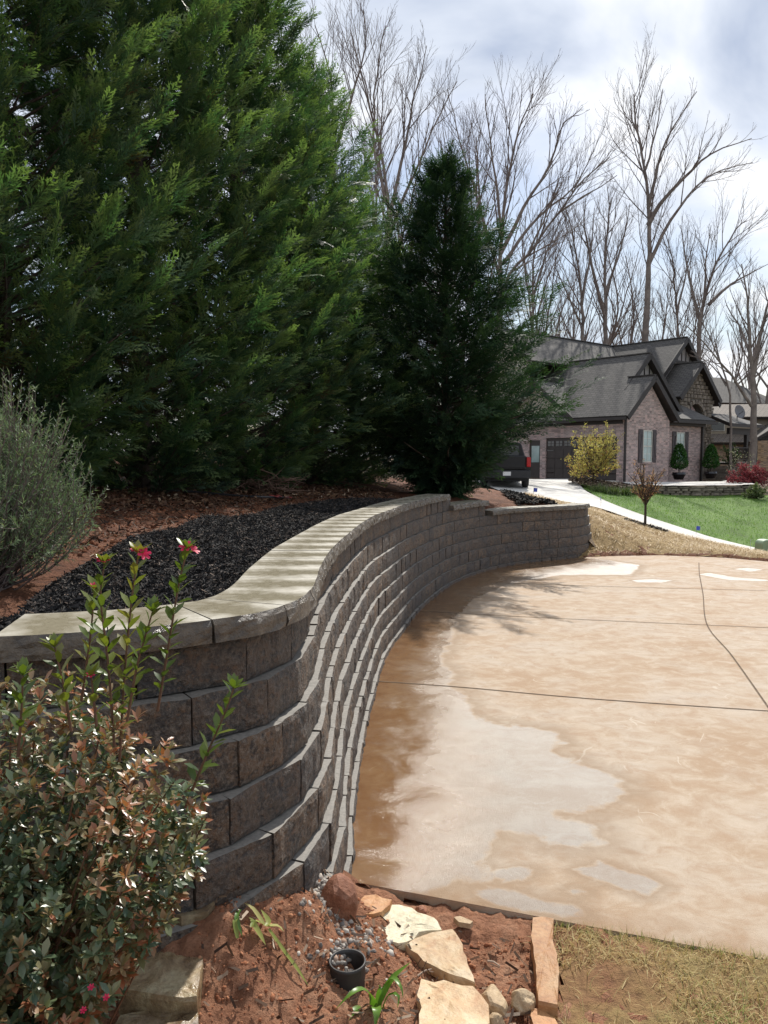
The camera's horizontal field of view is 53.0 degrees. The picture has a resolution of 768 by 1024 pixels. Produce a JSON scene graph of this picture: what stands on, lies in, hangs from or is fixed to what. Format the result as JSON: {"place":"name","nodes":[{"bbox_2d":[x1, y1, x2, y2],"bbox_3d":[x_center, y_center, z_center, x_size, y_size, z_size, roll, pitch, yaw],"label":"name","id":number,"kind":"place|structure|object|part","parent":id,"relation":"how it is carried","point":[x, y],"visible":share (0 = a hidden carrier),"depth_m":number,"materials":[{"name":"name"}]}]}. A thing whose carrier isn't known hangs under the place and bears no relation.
{"place":"outdoors","nodes":[
{"label":"outdoors","id":0,"kind":"place"},
{"bbox_2d":[0,458,767,958],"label":"soil bed","id":1,"kind":"object","parent":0,"point":[12,598],"visible":0.09,"depth_m":7.34,"materials":[{"name":"red soil"}]},
{"bbox_2d":[0,365,109,591],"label":"rosemary bush","id":2,"kind":"object","parent":1,"relation":"on","point":[27,507],"visible":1,"depth_m":3.26,"materials":[{"name":"green plant"}]},
{"bbox_2d":[0,19,126,408],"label":"cypress tree","id":3,"kind":"object","parent":1,"relation":"on","point":[54,269],"visible":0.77,"depth_m":5.74,"materials":[{"name":"green plant"}]},
{"bbox_2d":[0,0,241,500],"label":"cypress tree","id":4,"kind":"object","parent":1,"relation":"on","point":[53,370],"visible":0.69,"depth_m":6.86,"materials":[{"name":"green plant"}]},
{"bbox_2d":[0,0,340,495],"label":"cypress tree","id":5,"kind":"object","parent":1,"relation":"on","point":[186,442],"visible":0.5,"depth_m":8.41,"materials":[{"name":"green plant"}]},
{"bbox_2d":[0,497,395,630],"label":"mulch","id":6,"kind":"object","parent":1,"relation":"on","point":[270,512],"visible":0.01,"depth_m":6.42,"materials":[{"name":"black wood"}]},
{"bbox_2d":[47,481,393,515],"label":"leaf litter","id":7,"kind":"object","parent":1,"relation":"on","point":[159,498],"visible":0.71,"depth_m":8.51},
{"bbox_2d":[43,492,399,560],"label":"bed clods","id":8,"kind":"object","parent":1,"relation":"on","point":[91,542],"visible":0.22,"depth_m":6.05,"materials":[{"name":"brown soil"}]},
{"bbox_2d":[41,490,410,562],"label":"bed litter","id":9,"kind":"object","parent":1,"relation":"on","point":[170,522],"visible":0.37,"depth_m":6.45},
{"bbox_2d":[167,489,288,498],"bbox_3d":[-1.833,-0.213,9.003,1.432,0.114,0.158,0,4,5],"label":"garden hose","id":10,"kind":"object","parent":1,"relation":"on","point":[222,494],"visible":0.89,"depth_m":8.99,"materials":[{"name":"black rubber"}]},
{"bbox_2d":[66,0,409,492],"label":"cypress tree","id":11,"kind":"object","parent":1,"relation":"on","point":[292,460],"visible":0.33,"depth_m":10.21,"materials":[{"name":"green plant"}]},
{"bbox_2d":[226,469,313,493],"bbox_3d":[-1.538,-0.351,10.175,1.254,0.495,1.149,0,4,0],"label":"twig heap","id":12,"kind":"object","parent":1,"relation":"on","point":[286,480],"visible":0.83,"depth_m":10.11,"materials":[{"name":"brown wood"}]},
{"bbox_2d":[0,494,591,993],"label":"retaining wall","id":13,"kind":"structure","parent":1,"relation":"on","point":[302,632],"depth_m":2.61,"materials":[{"name":"concrete"}]},
{"bbox_2d":[205,49,447,488],"bbox_3d":[-1.243,-3.783,12.560,4.919,7.313,4.826,-1,4,-16],"label":"cypress tree","id":14,"kind":"object","parent":1,"relation":"on","point":[336,473],"visible":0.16,"depth_m":12.05,"materials":[{"name":"green plant"}]},
{"bbox_2d":[247,186,440,486],"bbox_3d":[-0.577,-3.134,14.362,4.916,5.688,5.010,1,4,8],"label":"cypress tree","id":15,"kind":"object","parent":1,"relation":"on","point":[370,477],"visible":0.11,"depth_m":13.92,"materials":[{"name":"green plant"}]},
{"bbox_2d":[100,870,697,1023],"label":"bare soil","id":16,"kind":"structure","parent":1,"relation":"on","point":[489,928],"depth_m":2.26,"materials":[{"name":"soil"}]},
{"bbox_2d":[0,537,248,1023],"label":"azalea bush","id":17,"kind":"object","parent":16,"relation":"on","point":[75,980],"visible":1,"depth_m":1.48,"materials":[{"name":"green plant"}]},
{"bbox_2d":[115,1011,198,1023],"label":"step stone","id":18,"kind":"object","parent":16,"relation":"on","point":[144,1017],"visible":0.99,"depth_m":1.91,"materials":[{"name":"beige stone"}]},
{"bbox_2d":[118,951,203,1014],"bbox_3d":[-0.590,1.261,2.098,0.247,0.127,0.340,0,4,0],"label":"step stone","id":19,"kind":"object","parent":16,"relation":"on","point":[169,982],"visible":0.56,"depth_m":1.97,"materials":[{"name":"beige stone"}]},
{"bbox_2d":[175,901,214,926],"bbox_3d":[-0.595,1.192,2.238,0.214,0.132,0.154,0,4,0],"label":"step stone","id":20,"kind":"object","parent":16,"relation":"on","point":[191,917],"visible":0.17,"depth_m":2.18,"materials":[{"name":"grey stone"}]},
{"bbox_2d":[233,903,307,984],"bbox_3d":[-0.329,1.242,2.218,0.209,0.210,0.120,-1,4,-12],"label":"strap leaf plant","id":21,"kind":"object","parent":16,"relation":"on","point":[237,924],"visible":1,"depth_m":2.21,"materials":[{"name":"green plant"}]},
{"bbox_2d":[269,873,394,987],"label":"gravel","id":22,"kind":"structure","parent":16,"relation":"on","point":[342,943],"depth_m":2.44,"materials":[{"name":"grey gravel"}]},
{"bbox_2d":[321,873,357,920],"bbox_3d":[-0.153,1.317,2.593,0.133,0.198,0.150,0,4,0],"label":"boulder","id":23,"kind":"object","parent":16,"relation":"on","point":[339,891],"visible":0.73,"depth_m":2.54,"materials":[{"name":"red stone"}]},
{"bbox_2d":[329,948,365,991],"bbox_3d":[-0.109,1.393,2.285,0.111,0.130,0.111,0,4,0],"label":"drain pipe","id":24,"kind":"object","parent":16,"relation":"on","point":[348,981],"visible":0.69,"depth_m":2.25,"materials":[{"name":"black plastic"}]},
{"bbox_2d":[199,869,533,1023],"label":"pit debris","id":25,"kind":"object","parent":16,"relation":"on","point":[510,1015],"visible":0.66,"depth_m":2.24,"materials":[{"name":"brown soil"}]},
{"bbox_2d":[335,963,408,1023],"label":"strap leaf plant","id":26,"kind":"object","parent":16,"relation":"on","point":[377,1001],"visible":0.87,"depth_m":2.21,"materials":[{"name":"green plant"}]},
{"bbox_2d":[361,894,391,917],"bbox_3d":[-0.052,1.421,2.733,0.137,0.077,0.141,3,5,35],"label":"boulder","id":27,"kind":"object","parent":16,"relation":"on","point":[382,905],"visible":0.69,"depth_m":2.72,"materials":[{"name":"beige stone"}]},
{"bbox_2d":[382,905,441,950],"bbox_3d":[0.068,1.431,2.660,0.210,0.050,0.219,-2,5,-29],"label":"flagstone","id":28,"kind":"object","parent":16,"relation":"on","point":[420,924],"visible":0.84,"depth_m":2.63,"materials":[{"name":"stone"}]},
{"bbox_2d":[415,905,426,913],"bbox_3d":[0.134,1.435,2.767,0.043,0.041,0.049,0,4,0],"label":"rock chip","id":29,"kind":"object","parent":16,"relation":"on","point":[422,909],"visible":0.69,"depth_m":2.76,"materials":[{"name":"red stone"}]},
{"bbox_2d":[406,929,474,987],"bbox_3d":[0.183,1.440,2.460,0.186,0.047,0.278,-1,4,-14],"label":"flagstone","id":30,"kind":"object","parent":16,"relation":"on","point":[442,953],"visible":0.98,"depth_m":2.47,"materials":[{"name":"beige stone"}]},
{"bbox_2d":[416,979,489,1023],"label":"flagstone","id":31,"kind":"object","parent":16,"relation":"on","point":[447,1002],"visible":0.98,"depth_m":2.23,"materials":[{"name":"beige stone"}]},
{"bbox_2d":[454,916,472,928],"bbox_3d":[0.278,1.450,2.718,0.070,0.021,0.032,2,5,31],"label":"rock chip","id":32,"kind":"object","parent":16,"relation":"on","point":[461,921],"visible":1,"depth_m":2.71,"materials":[{"name":"grey stone"}]},
{"bbox_2d":[481,984,507,1018],"bbox_3d":[0.319,1.462,2.286,0.075,0.086,0.111,-2,4,-23],"label":"boulder","id":33,"kind":"object","parent":16,"relation":"on","point":[493,997],"visible":0.58,"depth_m":2.26,"materials":[{"name":"grey stone"}]},
{"bbox_2d":[489,1012,504,1023],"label":"boulder","id":34,"kind":"object","parent":16,"relation":"on","point":[496,1018],"visible":0.83,"depth_m":2.19,"materials":[{"name":"grey stone"}]},
{"bbox_2d":[511,988,535,1015],"bbox_3d":[0.414,1.458,2.285,0.074,0.070,0.053,0,4,0],"label":"boulder","id":35,"kind":"object","parent":16,"relation":"on","point":[523,1000],"visible":0.97,"depth_m":2.27,"materials":[{"name":"grey stone"}]},
{"bbox_2d":[530,1008,557,1023],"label":"flagstone","id":36,"kind":"object","parent":16,"relation":"on","point":[539,1017],"visible":1,"depth_m":2.23,"materials":[{"name":"beige stone"}]},
{"bbox_2d":[531,916,559,1020],"bbox_3d":[0.515,1.451,2.469,0.083,0.066,0.446,1,4,9],"label":"flagstone","id":37,"kind":"object","parent":16,"relation":"on","point":[544,957],"visible":0.98,"depth_m":2.42,"materials":[{"name":"beige stone"}]},
{"bbox_2d":[285,138,604,499],"bbox_3d":[1.246,-2.902,12.417,4.845,5.864,4.613,3,5,33],"label":"cypress tree","id":38,"kind":"object","parent":1,"relation":"on","point":[455,446],"visible":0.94,"depth_m":11.81,"materials":[{"name":"green plant"}]},
{"bbox_2d":[500,489,557,504],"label":"bank mulch chips","id":39,"kind":"object","parent":1,"relation":"on","point":[519,498],"visible":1,"depth_m":13.48,"materials":[{"name":"black wood"}]},
{"bbox_2d":[624,518,668,531],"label":"mulch ring chips","id":40,"kind":"object","parent":1,"relation":"on","point":[651,526],"visible":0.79,"depth_m":18.06,"materials":[{"name":"white stone"}]},
{"bbox_2d":[755,539,767,550],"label":"utility box","id":41,"kind":"object","parent":1,"relation":"on","point":[762,544],"visible":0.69,"depth_m":20.49,"materials":[{"name":"metal"}]},
{"bbox_2d":[0,0,767,456],"label":"sky","id":42,"kind":"structure","parent":0,"point":[722,45],"materials":[{"name":"white"}]},
{"bbox_2d":[351,555,767,958],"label":"driveway","id":43,"kind":"structure","parent":0,"point":[577,740],"depth_m":4.32,"materials":[{"name":"concrete"}]},
{"bbox_2d":[363,469,767,546],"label":"hillside","id":44,"kind":"structure","parent":0,"point":[703,480],"depth_m":41.09,"materials":[{"name":"brown soil"}]},
{"bbox_2d":[220,62,401,364],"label":"bare tree","id":45,"kind":"object","parent":44,"relation":"on","point":[365,190],"visible":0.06,"depth_m":66.60,"materials":[{"name":"grey plant"}]},
{"bbox_2d":[291,0,390,461],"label":"bare tree","id":46,"kind":"object","parent":44,"relation":"on","point":[345,78],"visible":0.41,"depth_m":50.38,"materials":[{"name":"grey plant"}]},
{"bbox_2d":[323,57,422,339],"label":"bare tree","id":47,"kind":"object","parent":44,"relation":"on","point":[388,114],"visible":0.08,"depth_m":61.24,"materials":[{"name":"grey plant"}]},
{"bbox_2d":[316,93,454,464],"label":"bare tree","id":48,"kind":"object","parent":44,"relation":"on","point":[377,177],"visible":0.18,"depth_m":76.75,"materials":[{"name":"grey plant"}]},
{"bbox_2d":[323,0,475,469],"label":"bare tree","id":49,"kind":"object","parent":44,"relation":"on","point":[384,185],"visible":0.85,"depth_m":48.06,"materials":[{"name":"grey plant"}]},
{"bbox_2d":[379,103,483,344],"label":"bare tree","id":50,"kind":"object","parent":44,"relation":"on","point":[452,138],"visible":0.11,"depth_m":59.09,"materials":[{"name":"grey plant"}]},
{"bbox_2d":[409,111,501,399],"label":"bare tree","id":51,"kind":"object","parent":44,"relation":"on","point":[465,166],"visible":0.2,"depth_m":69.86,"materials":[{"name":"grey plant"}]},
{"bbox_2d":[405,97,546,368],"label":"bare tree","id":52,"kind":"object","parent":44,"relation":"on","point":[476,142],"visible":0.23,"depth_m":63.95,"materials":[{"name":"grey plant"}]},
{"bbox_2d":[424,49,619,322],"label":"bare tree","id":53,"kind":"object","parent":44,"relation":"on","point":[507,174],"visible":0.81,"depth_m":52.18,"materials":[{"name":"grey plant"}]},
{"bbox_2d":[498,161,582,333],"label":"bare tree","id":54,"kind":"object","parent":44,"relation":"on","point":[544,261],"visible":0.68,"depth_m":54.57,"materials":[{"name":"grey plant"}]},
{"bbox_2d":[507,207,586,335],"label":"bare tree","id":55,"kind":"object","parent":44,"relation":"on","point":[546,277],"visible":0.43,"depth_m":75.91,"materials":[{"name":"grey plant"}]},
{"bbox_2d":[531,251,603,338],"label":"bare tree","id":56,"kind":"object","parent":44,"relation":"on","point":[570,315],"visible":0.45,"depth_m":68.64,"materials":[{"name":"brown plant"}]},
{"bbox_2d":[521,261,616,341],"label":"bare tree","id":57,"kind":"object","parent":44,"relation":"on","point":[595,330],"visible":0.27,"depth_m":90.40,"materials":[{"name":"brown plant"}]},
{"bbox_2d":[495,104,644,329],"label":"bare tree","id":58,"kind":"object","parent":44,"relation":"on","point":[538,241],"visible":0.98,"depth_m":47.95,"materials":[{"name":"grey plant"}]},
{"bbox_2d":[536,179,624,340],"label":"bare tree","id":59,"kind":"object","parent":44,"relation":"on","point":[582,297],"visible":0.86,"depth_m":56.64,"materials":[{"name":"grey plant"}]},
{"bbox_2d":[563,164,647,344],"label":"bare tree","id":60,"kind":"object","parent":44,"relation":"on","point":[605,306],"visible":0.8,"depth_m":58.70,"materials":[{"name":"grey plant"}]},
{"bbox_2d":[555,217,663,344],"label":"bare tree","id":61,"kind":"object","parent":44,"relation":"on","point":[612,338],"visible":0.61,"depth_m":81.55,"materials":[{"name":"grey plant"}]},
{"bbox_2d":[460,329,764,482],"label":"brick house","id":62,"kind":"structure","parent":44,"relation":"on","point":[653,402],"depth_m":43.78,"materials":[{"name":"brown brick"}]},
{"bbox_2d":[530,440,539,477],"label":"side door","id":63,"kind":"structure","parent":62,"relation":"in","point":[534,444],"depth_m":44.55,"materials":[{"name":"brown glass"}]},
{"bbox_2d":[546,437,616,480],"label":"garage door","id":64,"kind":"structure","parent":62,"relation":"in","point":[558,449],"depth_m":42.96,"materials":[{"name":"black wood"}]},
{"bbox_2d":[641,430,652,463],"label":"window","id":65,"kind":"structure","parent":62,"relation":"in","point":[647,435],"depth_m":41.07,"materials":[{"name":"white glass"}]},
{"bbox_2d":[676,432,684,463],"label":"window","id":66,"kind":"structure","parent":62,"relation":"in","point":[680,438],"depth_m":44.37,"materials":[{"name":"white glass"}]},
{"bbox_2d":[735,405,744,418],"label":"satellite dish","id":67,"kind":"object","parent":62,"relation":"on","point":[739,411],"visible":0.95,"depth_m":49.91,"materials":[{"name":"grey metal"}]},
{"bbox_2d":[596,234,660,344],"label":"bare tree","id":68,"kind":"object","parent":44,"relation":"on","point":[633,325],"visible":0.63,"depth_m":78.18,"materials":[{"name":"grey plant"}]},
{"bbox_2d":[623,254,711,341],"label":"bare tree","id":69,"kind":"object","parent":44,"relation":"on","point":[663,307],"visible":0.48,"depth_m":81.89,"materials":[{"name":"grey plant"}]},
{"bbox_2d":[628,200,726,337],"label":"bare tree","id":70,"kind":"object","parent":44,"relation":"on","point":[674,284],"visible":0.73,"depth_m":64.76,"materials":[{"name":"brown plant"}]},
{"bbox_2d":[591,23,765,341],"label":"bare tree","id":71,"kind":"object","parent":44,"relation":"on","point":[650,216],"visible":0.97,"depth_m":56.25,"materials":[{"name":"grey plant"}]},
{"bbox_2d":[669,443,688,479],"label":"topiary","id":72,"kind":"object","parent":44,"relation":"on","point":[675,460],"visible":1,"depth_m":42.79,"materials":[{"name":"green plant"}]},
{"bbox_2d":[650,275,732,375],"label":"bare tree","id":73,"kind":"object","parent":44,"relation":"on","point":[695,339],"visible":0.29,"depth_m":88.36,"materials":[{"name":"brown plant"}]},
{"bbox_2d":[674,274,732,477],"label":"bare tree","id":74,"kind":"object","parent":44,"relation":"on","point":[729,392],"visible":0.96,"depth_m":46.61,"materials":[{"name":"brown plant"}]},
{"bbox_2d":[702,444,719,477],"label":"topiary","id":75,"kind":"object","parent":44,"relation":"on","point":[711,451],"visible":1,"depth_m":45.10,"materials":[{"name":"green plant"}]},
{"bbox_2d":[680,177,767,359],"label":"bare tree","id":76,"kind":"object","parent":44,"relation":"on","point":[697,314],"visible":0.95,"depth_m":60.90,"materials":[{"name":"brown plant"}]},
{"bbox_2d":[682,249,767,469],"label":"bare tree","id":77,"kind":"object","parent":44,"relation":"on","point":[752,403],"visible":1,"depth_m":43.48,"materials":[{"name":"brown plant"}]},
{"bbox_2d":[719,442,741,465],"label":"porch shrub","id":78,"kind":"object","parent":44,"relation":"on","point":[727,452],"visible":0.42,"depth_m":47.68,"materials":[{"name":"green plant"}]},
{"bbox_2d":[701,290,767,385],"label":"bare tree","id":79,"kind":"object","parent":44,"relation":"on","point":[738,367],"visible":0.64,"depth_m":78.94,"materials":[{"name":"brown plant"}]},
{"bbox_2d":[711,377,765,403],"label":"brown house","id":80,"kind":"structure","parent":44,"relation":"on","point":[737,397],"depth_m":75.80,"materials":[{"name":"beige"}]},
{"bbox_2d":[710,404,767,473],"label":"tan house","id":81,"kind":"structure","parent":44,"relation":"on","point":[719,435],"depth_m":59.93,"materials":[{"name":"brown brick"}]},
{"bbox_2d":[711,422,724,430],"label":"window","id":82,"kind":"structure","parent":81,"relation":"in","point":[720,427],"depth_m":60.65,"materials":[{"name":"grey glass"}]},
{"bbox_2d":[726,447,758,485],"bbox_3d":[18.552,-2.431,39.802,1.635,2.187,1.664,0,4,0],"label":"twiggy shrub","id":83,"kind":"object","parent":44,"relation":"on","point":[735,459],"visible":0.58,"depth_m":40.00,"materials":[{"name":"brown plant"}]},
{"bbox_2d":[724,258,767,403],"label":"bare tree","id":84,"kind":"object","parent":44,"relation":"on","point":[765,384],"visible":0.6,"depth_m":74.26,"materials":[{"name":"brown plant"}]},
{"bbox_2d":[478,479,754,549],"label":"concrete path","id":85,"kind":"structure","parent":0,"point":[564,489],"depth_m":29.16,"materials":[{"name":"white concrete"}]},
{"bbox_2d":[478,442,530,486],"bbox_3d":[5.202,-2.103,34.043,1.996,1.920,5.375,0,4,4],"label":"pickup truck","id":86,"kind":"object","parent":85,"relation":"on","point":[517,467],"visible":0.51,"depth_m":31.46,"materials":[{"name":"paint"}]},
{"bbox_3d":[5.160,-2.669,33.391,1.360,0.420,0.033,0,4,4],"label":"rear window","id":87,"kind":"part","parent":86,"relation":"part of","materials":[{"name":"black glass"}]},
{"bbox_2d":[525,493,767,559],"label":"straw bank","id":88,"kind":"structure","parent":0,"point":[607,540],"depth_m":13.63,"materials":[{"name":"beige plant"}]},
{"bbox_2d":[526,492,767,557],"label":"straw","id":89,"kind":"object","parent":88,"relation":"on","point":[746,550],"visible":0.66,"depth_m":14.83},
{"bbox_2d":[628,461,665,523],"bbox_3d":[6.319,-0.451,18.692,0.933,1.719,0.893,0,4,0],"label":"sapling tree","id":90,"kind":"object","parent":88,"relation":"on","point":[646,493],"visible":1,"depth_m":18.58,"materials":[{"name":"brown plant"}]},
{"bbox_2d":[525,913,767,1023],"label":"thin lawn","id":91,"kind":"structure","parent":0,"point":[643,992],"depth_m":2.40,"materials":[{"name":"beige plant"}]},
{"bbox_2d":[581,482,767,546],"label":"green lawn","id":92,"kind":"structure","parent":0,"point":[703,505],"depth_m":30.24,"materials":[{"name":"green plant"}]},
{"bbox_2d":[586,483,609,491],"bbox_3d":[9.234,-1.112,33.089,1.199,0.479,1.511,-2,4,-21],"label":"border plant","id":93,"kind":"object","parent":92,"relation":"on","point":[599,488],"visible":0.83,"depth_m":32.93,"materials":[{"name":"green plant"}]},
{"bbox_2d":[568,477,640,493],"bbox_3d":[10.310,-1.206,34.989,3.862,0.716,3.486,0,4,0],"label":"mulch bed","id":94,"kind":"object","parent":92,"relation":"on","point":[585,480],"visible":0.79,"depth_m":34.61,"materials":[{"name":"brown wood"}]},
{"bbox_2d":[564,420,623,478],"bbox_3d":[9.538,-2.725,34.744,2.696,2.810,3.242,0,4,0],"label":"yellow tree","id":95,"kind":"object","parent":94,"relation":"on","point":[596,464],"visible":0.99,"depth_m":34.59,"materials":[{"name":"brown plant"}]},
{"bbox_2d":[594,485,623,494],"bbox_3d":[9.472,-0.980,32.528,1.641,0.476,1.066,0,4,0],"label":"border plant","id":96,"kind":"object","parent":92,"relation":"on","point":[616,491],"visible":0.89,"depth_m":32.39,"materials":[{"name":"green plant"}]},
{"bbox_2d":[618,486,633,494],"bbox_3d":[10.315,-0.965,32.986,1.139,0.465,1.165,0,4,0],"label":"border plant","id":97,"kind":"object","parent":92,"relation":"on","point":[626,491],"visible":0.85,"depth_m":32.88,"materials":[{"name":"green plant"}]},
{"bbox_2d":[630,482,753,495],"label":"stacked stone wall","id":98,"kind":"structure","parent":92,"relation":"on","point":[703,490],"depth_m":34.88,"materials":[{"name":"stone"}]},
{"bbox_2d":[742,482,767,498],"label":"green shrub","id":99,"kind":"object","parent":92,"relation":"on","point":[755,490],"visible":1,"depth_m":34.42,"materials":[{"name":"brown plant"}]},
{"bbox_2d":[624,480,750,485],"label":"walkway","id":100,"kind":"structure","parent":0,"point":[685,483],"depth_m":37.71,"materials":[{"name":"concrete"}]},
{"bbox_2d":[725,459,767,486],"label":"red maple shrub","id":101,"kind":"object","parent":100,"relation":"on","point":[755,474],"visible":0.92,"depth_m":37.72,"materials":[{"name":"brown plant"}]},
{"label":"ground","id":102,"kind":"structure","parent":0,"visible":0},
{"bbox_2d":[727,271,767,388],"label":"bare tree","id":103,"kind":"object","parent":102,"relation":"on","point":[752,335],"visible":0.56,"depth_m":95.01,"materials":[{"name":"brown plant"}]}
]}

